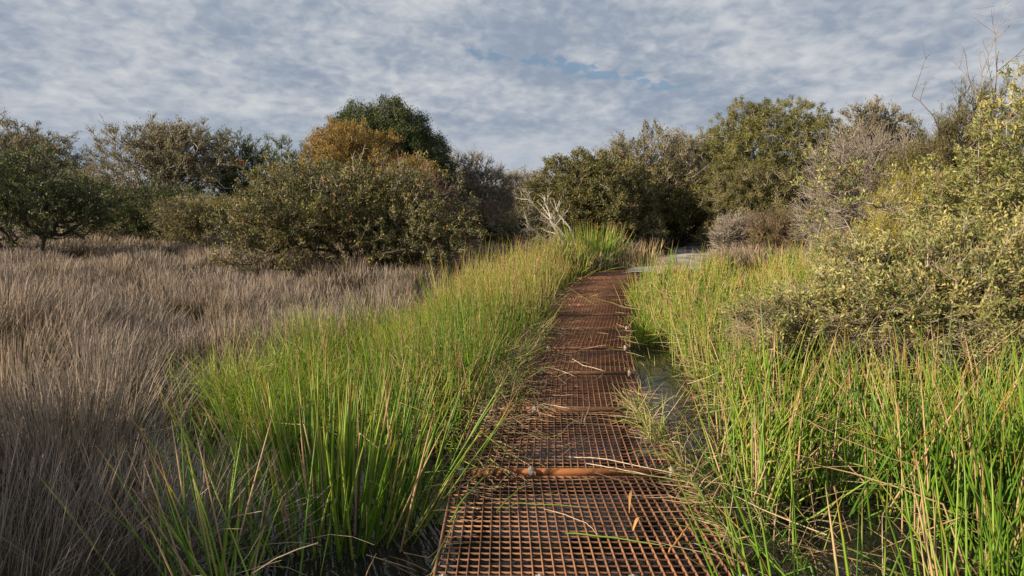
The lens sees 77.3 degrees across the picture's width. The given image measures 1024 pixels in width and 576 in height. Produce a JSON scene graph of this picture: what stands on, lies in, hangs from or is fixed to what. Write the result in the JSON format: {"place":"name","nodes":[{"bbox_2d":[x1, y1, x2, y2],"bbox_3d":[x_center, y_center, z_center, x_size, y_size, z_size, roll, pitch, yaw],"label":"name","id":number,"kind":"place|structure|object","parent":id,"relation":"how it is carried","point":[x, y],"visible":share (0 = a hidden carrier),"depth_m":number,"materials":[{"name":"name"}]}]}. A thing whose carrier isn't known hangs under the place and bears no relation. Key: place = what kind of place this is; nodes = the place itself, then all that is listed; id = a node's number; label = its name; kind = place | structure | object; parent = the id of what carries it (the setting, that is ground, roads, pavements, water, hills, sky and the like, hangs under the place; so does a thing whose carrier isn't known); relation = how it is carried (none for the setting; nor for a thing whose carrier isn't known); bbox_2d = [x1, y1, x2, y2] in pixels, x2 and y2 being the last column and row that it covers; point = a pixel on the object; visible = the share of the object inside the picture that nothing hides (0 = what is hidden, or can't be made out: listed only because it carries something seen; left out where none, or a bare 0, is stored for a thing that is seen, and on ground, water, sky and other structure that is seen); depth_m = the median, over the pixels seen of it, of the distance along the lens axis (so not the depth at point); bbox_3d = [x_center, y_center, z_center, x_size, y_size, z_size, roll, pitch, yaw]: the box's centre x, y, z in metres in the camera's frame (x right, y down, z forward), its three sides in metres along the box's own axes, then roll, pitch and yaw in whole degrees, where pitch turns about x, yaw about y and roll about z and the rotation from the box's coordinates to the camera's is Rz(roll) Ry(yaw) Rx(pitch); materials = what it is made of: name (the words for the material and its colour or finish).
{"place":"outdoors","nodes":[
{"label":"outdoors","id":0,"kind":"place"},
{"bbox_2d":[4,239,1016,383],"bbox_3d":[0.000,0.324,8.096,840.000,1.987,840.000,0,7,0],"label":"ground","id":1,"kind":"structure","parent":0,"point":[684,245],"depth_m":17.04,"materials":[{"name":"brown soil"}]},
{"bbox_2d":[0,106,93,230],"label":"grey tree","id":2,"kind":"object","parent":1,"relation":"on","point":[34,138],"visible":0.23,"depth_m":31.28,"materials":[{"name":"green plant"}]},
{"bbox_2d":[0,141,131,255],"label":"dark tree","id":3,"kind":"object","parent":1,"relation":"on","point":[63,204],"visible":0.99,"depth_m":19.15,"materials":[{"name":"green plant"}]},
{"bbox_2d":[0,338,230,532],"bbox_3d":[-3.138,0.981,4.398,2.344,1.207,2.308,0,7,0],"label":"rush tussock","id":4,"kind":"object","parent":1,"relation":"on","point":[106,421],"visible":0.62,"depth_m":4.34,"materials":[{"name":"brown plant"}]},
{"bbox_2d":[48,110,237,244],"bbox_3d":[-16.730,-4.785,28.704,9.148,6.175,6.662,0,7,0],"label":"grey scrub","id":5,"kind":"object","parent":1,"relation":"on","point":[165,163],"visible":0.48,"depth_m":27.93,"materials":[{"name":"green plant"}]},
{"bbox_2d":[103,177,212,242],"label":"leafy bush","id":6,"kind":"object","parent":1,"relation":"on","point":[140,202],"visible":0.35,"depth_m":25.96,"materials":[{"name":"green plant"}]},
{"bbox_2d":[139,191,244,247],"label":"leafy bush","id":7,"kind":"object","parent":1,"relation":"on","point":[185,224],"visible":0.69,"depth_m":23.62,"materials":[{"name":"green plant"}]},
{"bbox_2d":[196,124,284,229],"bbox_3d":[-12.745,-4.987,30.828,4.794,5.802,3.393,-4,8,-31],"label":"feathery tree","id":8,"kind":"object","parent":1,"relation":"on","point":[252,160],"visible":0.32,"depth_m":30.12,"materials":[{"name":"green plant"}]},
{"bbox_2d":[0,223,508,575],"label":"rush meadow","id":9,"kind":"structure","parent":1,"relation":"on","point":[147,332],"depth_m":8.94,"materials":[{"name":"brown plant"}]},
{"bbox_2d":[256,133,308,229],"bbox_3d":[-11.608,-5.418,33.776,4.452,5.516,3.253,-1,7,-12],"label":"feathery tree","id":10,"kind":"object","parent":1,"relation":"on","point":[282,139],"visible":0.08,"depth_m":32.96,"materials":[{"name":"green plant"}]},
{"bbox_2d":[273,318,387,379],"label":"sedge clump","id":11,"kind":"object","parent":1,"relation":"on","point":[330,342],"visible":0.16,"depth_m":7.50,"materials":[{"name":"plant"}]},
{"bbox_2d":[196,145,490,275],"bbox_3d":[-4.235,-1.895,16.432,7.442,3.568,5.081,0,7,0],"label":"dense shrub","id":12,"kind":"object","parent":1,"relation":"on","point":[327,207],"visible":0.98,"depth_m":15.54,"materials":[{"name":"green plant"}]},
{"bbox_2d":[293,114,405,246],"bbox_3d":[-5.256,-3.391,21.775,4.562,5.113,3.801,0,7,0],"label":"golden shrub","id":13,"kind":"object","parent":1,"relation":"on","point":[329,145],"visible":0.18,"depth_m":20.95,"materials":[{"name":"orange plant"}]},
{"bbox_2d":[145,283,557,458],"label":"soft green grass","id":14,"kind":"structure","parent":1,"relation":"on","point":[249,407],"depth_m":5.78,"materials":[{"name":"green plant"}]},
{"bbox_2d":[137,224,627,461],"bbox_3d":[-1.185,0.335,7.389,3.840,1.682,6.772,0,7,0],"label":"verge sedge","id":15,"kind":"object","parent":1,"relation":"on","point":[470,327],"visible":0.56,"depth_m":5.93,"materials":[{"name":"green plant"}]},
{"bbox_2d":[322,92,465,245],"bbox_3d":[-4.858,-4.391,24.708,6.076,6.195,6.012,0,7,0],"label":"dome tree","id":16,"kind":"object","parent":1,"relation":"on","point":[418,135],"visible":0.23,"depth_m":23.64,"materials":[{"name":"green plant"}]},
{"bbox_2d":[386,151,448,203],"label":"golden shrub","id":17,"kind":"object","parent":1,"relation":"on","point":[412,162],"visible":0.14,"depth_m":20.93,"materials":[{"name":"plant"}]},
{"bbox_2d":[386,151,463,256],"bbox_3d":[-2.810,-2.471,20.328,2.875,3.742,2.759,-3,7,-22],"label":"twiggy shrub","id":18,"kind":"object","parent":1,"relation":"on","point":[450,208],"visible":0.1,"depth_m":20.22,"materials":[{"name":"green plant"}]},
{"bbox_2d":[443,195,516,246],"bbox_3d":[-1.228,-2.211,23.820,3.362,2.556,2.520,0,7,0],"label":"brown brush","id":19,"kind":"object","parent":1,"relation":"on","point":[489,208],"visible":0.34,"depth_m":23.45,"materials":[{"name":"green plant"}]},
{"bbox_2d":[445,144,526,226],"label":"grey scrub","id":20,"kind":"object","parent":1,"relation":"on","point":[469,176],"visible":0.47,"depth_m":28.17,"materials":[{"name":"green plant"}]},
{"bbox_2d":[474,199,575,252],"bbox_3d":[0.651,-1.922,22.139,3.390,2.548,2.939,2,7,17],"label":"brown brush","id":21,"kind":"object","parent":1,"relation":"on","point":[509,228],"visible":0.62,"depth_m":21.66,"materials":[{"name":"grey plant"}]},
{"bbox_2d":[26,175,1023,225],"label":"scrub","id":22,"kind":"object","parent":1,"relation":"on","point":[287,194],"depth_m":45.96,"materials":[{"name":"green plant"}]},
{"bbox_2d":[487,164,568,227],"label":"pale scrub","id":23,"kind":"object","parent":1,"relation":"on","point":[521,174],"visible":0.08,"depth_m":36.50,"materials":[{"name":"grey plant"}]},
{"bbox_2d":[511,186,575,251],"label":"dead branch","id":24,"kind":"object","parent":1,"relation":"on","point":[549,215],"visible":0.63,"depth_m":18.65,"materials":[{"name":"grey wood"}]},
{"bbox_2d":[512,146,669,246],"bbox_3d":[2.986,-3.218,23.780,5.977,4.035,5.148,0,7,0],"label":"dark shrub","id":25,"kind":"object","parent":1,"relation":"on","point":[622,200],"visible":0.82,"depth_m":22.69,"materials":[{"name":"green plant"}]},
{"bbox_2d":[433,270,750,575],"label":"boardwalk","id":26,"kind":"structure","parent":1,"relation":"on","point":[557,478],"depth_m":4.01,"materials":[{"name":"rusted metal grating"}]},
{"bbox_2d":[449,466,497,523],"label":"fallen reed","id":27,"kind":"object","parent":26,"relation":"on","point":[462,500],"visible":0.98,"depth_m":3.54,"materials":[{"name":"green plant"}]},
{"bbox_2d":[496,481,526,511],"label":"fallen reed","id":28,"kind":"object","parent":26,"relation":"on","point":[510,497],"visible":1,"depth_m":3.53,"materials":[{"name":"green plant"}]},
{"bbox_2d":[505,503,582,509],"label":"fallen reed","id":29,"kind":"object","parent":26,"relation":"on","point":[542,504],"visible":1,"depth_m":3.47,"materials":[{"name":"plant"}]},
{"bbox_2d":[527,403,565,411],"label":"fallen reed","id":30,"kind":"object","parent":26,"relation":"on","point":[546,404],"visible":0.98,"depth_m":5.21,"materials":[{"name":"beige plant"}]},
{"bbox_2d":[545,509,594,531],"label":"fallen reed","id":31,"kind":"object","parent":26,"relation":"on","point":[571,517],"visible":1,"depth_m":3.31,"materials":[{"name":"plant"}]},
{"bbox_2d":[554,410,588,441],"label":"fallen reed","id":32,"kind":"object","parent":26,"relation":"on","point":[568,425],"visible":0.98,"depth_m":4.73,"materials":[{"name":"plant"}]},
{"bbox_2d":[558,431,601,457],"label":"fallen reed","id":33,"kind":"object","parent":26,"relation":"on","point":[576,443],"visible":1,"depth_m":4.35,"materials":[{"name":"plant"}]},
{"bbox_2d":[421,291,743,522],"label":"reed litter","id":34,"kind":"object","parent":26,"relation":"on","point":[515,432],"visible":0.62,"depth_m":4.85,"materials":[{"name":"plant"}]},
{"bbox_2d":[565,532,664,545],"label":"fallen reed","id":35,"kind":"object","parent":26,"relation":"on","point":[609,537],"visible":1,"depth_m":3.12,"materials":[{"name":"green plant"}]},
{"bbox_2d":[586,463,647,474],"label":"fallen reed","id":36,"kind":"object","parent":26,"relation":"on","point":[613,467],"visible":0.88,"depth_m":3.96,"materials":[{"name":"beige plant"}]},
{"bbox_2d":[571,457,678,474],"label":"fallen reed","id":37,"kind":"object","parent":26,"relation":"on","point":[618,461],"visible":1,"depth_m":4.03,"materials":[{"name":"beige plant"}]},
{"bbox_2d":[628,490,631,510],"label":"dry leaf","id":38,"kind":"object","parent":26,"relation":"on","point":[630,495],"visible":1,"depth_m":3.49,"materials":[{"name":"plant"}]},
{"bbox_2d":[633,517,641,530],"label":"dry leaf","id":39,"kind":"object","parent":26,"relation":"on","point":[635,521],"visible":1,"depth_m":3.23,"materials":[{"name":"plant"}]},
{"bbox_2d":[668,524,689,552],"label":"fallen reed","id":40,"kind":"object","parent":26,"relation":"on","point":[676,541],"visible":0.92,"depth_m":3.09,"materials":[{"name":"brown plant"}]},
{"bbox_2d":[546,218,639,269],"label":"sedge clump","id":41,"kind":"object","parent":1,"relation":"on","point":[606,246],"visible":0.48,"depth_m":18.59,"materials":[{"name":"green plant"}]},
{"bbox_2d":[409,225,827,273],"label":"undergrowth","id":42,"kind":"object","parent":1,"relation":"on","point":[747,257],"visible":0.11,"depth_m":18.81,"materials":[{"name":"plant"}]},
{"bbox_2d":[600,235,664,269],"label":"sedge clump","id":43,"kind":"object","parent":1,"relation":"on","point":[642,250],"visible":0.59,"depth_m":18.73,"materials":[{"name":"plant"}]},
{"bbox_2d":[591,117,725,234],"bbox_3d":[5.691,-4.409,26.976,6.094,5.399,5.054,0,7,0],"label":"wispy tree","id":44,"kind":"object","parent":1,"relation":"on","point":[664,173],"visible":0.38,"depth_m":25.96,"materials":[{"name":"grey plant"}]},
{"bbox_2d":[632,172,731,246],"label":"understory shrub","id":45,"kind":"object","parent":1,"relation":"on","point":[681,219],"visible":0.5,"depth_m":24.91,"materials":[{"name":"green plant"}]},
{"bbox_2d":[659,124,730,216],"bbox_3d":[9.802,-5.818,34.530,4.216,6.063,3.190,0,7,0],"label":"pale tree","id":46,"kind":"object","parent":1,"relation":"on","point":[699,137],"visible":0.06,"depth_m":34.50,"materials":[{"name":"grey plant"}]},
{"bbox_2d":[706,209,779,258],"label":"grey scrub","id":47,"kind":"object","parent":1,"relation":"on","point":[726,237],"visible":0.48,"depth_m":21.01,"materials":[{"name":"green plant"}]},
{"bbox_2d":[690,158,804,249],"bbox_3d":[9.154,-3.035,24.348,4.944,3.703,3.141,0,7,0],"label":"grey scrub","id":48,"kind":"object","parent":1,"relation":"on","point":[742,199],"visible":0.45,"depth_m":23.76,"materials":[{"name":"green plant"}]},
{"bbox_2d":[686,93,856,231],"bbox_3d":[10.704,-4.792,26.679,7.407,6.371,6.649,0,7,0],"label":"domed tree","id":49,"kind":"object","parent":1,"relation":"on","point":[755,125],"visible":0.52,"depth_m":25.24,"materials":[{"name":"green plant"}]},
{"bbox_2d":[739,201,824,254],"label":"twiggy shrub","id":50,"kind":"object","parent":1,"relation":"on","point":[774,232],"visible":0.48,"depth_m":19.76,"materials":[{"name":"grey plant"}]},
{"bbox_2d":[568,229,1023,575],"bbox_3d":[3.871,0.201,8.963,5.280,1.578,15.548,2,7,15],"label":"marsh sedge","id":51,"kind":"object","parent":1,"relation":"on","point":[1005,447],"visible":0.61,"depth_m":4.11,"materials":[{"name":"green plant"}]},
{"bbox_2d":[796,194,865,259],"bbox_3d":[9.881,-1.746,17.865,3.456,3.075,2.765,0,7,0],"label":"brown brush","id":52,"kind":"object","parent":1,"relation":"on","point":[818,223],"depth_m":18.29,"materials":[{"name":"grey plant"}]},
{"bbox_2d":[785,110,941,256],"bbox_3d":[8.773,-1.977,14.868,4.585,4.203,3.959,2,7,18],"label":"wiry shrub","id":53,"kind":"object","parent":1,"relation":"on","point":[870,154],"visible":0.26,"depth_m":14.62,"materials":[{"name":"grey plant"}]},
{"bbox_2d":[790,139,939,242],"bbox_3d":[4.244,-0.333,7.612,1.998,2.828,0.675,0,7,0],"label":"banksia sapling","id":54,"kind":"object","parent":1,"relation":"on","point":[825,177],"visible":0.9,"depth_m":7.51,"materials":[{"name":"green plant"}]},
{"bbox_2d":[711,199,1023,404],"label":"banksia shrub","id":55,"kind":"object","parent":1,"relation":"on","point":[946,273],"visible":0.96,"depth_m":6.00,"materials":[{"name":"green plant"}]},
{"bbox_2d":[830,94,927,162],"bbox_3d":[16.768,-5.452,29.456,5.453,6.738,3.800,-4,8,-27],"label":"silvery tree","id":56,"kind":"object","parent":1,"relation":"on","point":[873,109],"visible":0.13,"depth_m":28.42,"materials":[{"name":"grey plant"}]},
{"bbox_2d":[839,155,991,318],"bbox_3d":[5.738,-0.559,9.289,2.579,2.771,1.890,0,7,0],"label":"yellow bush","id":57,"kind":"object","parent":1,"relation":"on","point":[879,219],"visible":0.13,"depth_m":9.13,"materials":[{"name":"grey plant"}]},
{"bbox_2d":[912,40,958,189],"bbox_3d":[7.578,-2.028,11.543,1.289,4.623,0.614,-3,7,-21],"label":"bare snag","id":58,"kind":"object","parent":1,"relation":"on","point":[925,107],"visible":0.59,"depth_m":11.44,"materials":[{"name":"grey wood"}]},
{"bbox_2d":[869,61,1023,234],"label":"fine leaved shrub","id":59,"kind":"object","parent":1,"relation":"on","point":[951,131],"visible":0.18,"depth_m":11.69,"materials":[{"name":"green plant"}]},
{"bbox_2d":[898,58,1023,365],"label":"banksia shrub","id":60,"kind":"object","parent":1,"relation":"on","point":[1008,186],"visible":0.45,"depth_m":6.64,"materials":[{"name":"green plant"}]},
{"bbox_2d":[951,6,1023,179],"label":"bare snag","id":61,"kind":"object","parent":1,"relation":"on","point":[993,98],"visible":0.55,"depth_m":11.07,"materials":[{"name":"grey wood"}]},
{"bbox_2d":[954,0,1023,183],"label":"bare snag","id":62,"kind":"object","parent":1,"relation":"on","point":[980,88],"visible":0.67,"depth_m":10.75,"materials":[{"name":"grey brown twig"}]},
{"bbox_2d":[0,296,1021,575],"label":"water","id":63,"kind":"structure","parent":0,"point":[426,544],"depth_m":3.95,"materials":[{"name":"black liquid"}]},
{"bbox_2d":[0,413,254,575],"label":"rush tussock","id":64,"kind":"object","parent":63,"relation":"in","point":[79,566],"visible":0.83,"depth_m":3.04,"materials":[{"name":"plant"}]},
{"bbox_2d":[38,401,317,575],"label":"sedge clump","id":65,"kind":"object","parent":63,"relation":"in","point":[191,561],"visible":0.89,"depth_m":3.04,"materials":[{"name":"green plant"}]},
{"bbox_2d":[0,411,373,575],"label":"rush tussock","id":66,"kind":"object","parent":63,"relation":"in","point":[203,492],"visible":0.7,"depth_m":3.25,"materials":[{"name":"plant"}]},
{"bbox_2d":[110,341,531,575],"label":"sedge clump","id":67,"kind":"object","parent":63,"relation":"in","point":[341,486],"visible":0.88,"depth_m":3.79,"materials":[{"name":"green plant"}]},
{"bbox_2d":[360,303,859,575],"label":"bent sedge","id":68,"kind":"object","parent":63,"relation":"on","point":[713,510],"visible":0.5,"depth_m":4.12,"materials":[{"name":"green plant"}]},
{"bbox_2d":[252,275,1021,575],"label":"dead stems","id":69,"kind":"object","parent":63,"relation":"on","point":[698,422],"visible":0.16,"depth_m":5.18,"materials":[{"name":"plant"}]},
{"bbox_2d":[0,0,1023,202],"label":"sky","id":70,"kind":"structure","parent":0,"point":[522,82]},
{"bbox_2d":[624,242,716,272],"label":"path","id":71,"kind":"structure","parent":0,"point":[687,252],"depth_m":22.25,"materials":[{"name":"grey"}]},
{"bbox_2d":[617,273,738,348],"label":"verge grass","id":72,"kind":"structure","parent":0,"point":[646,335],"depth_m":9.62,"materials":[{"name":"green plant"}]}
]}

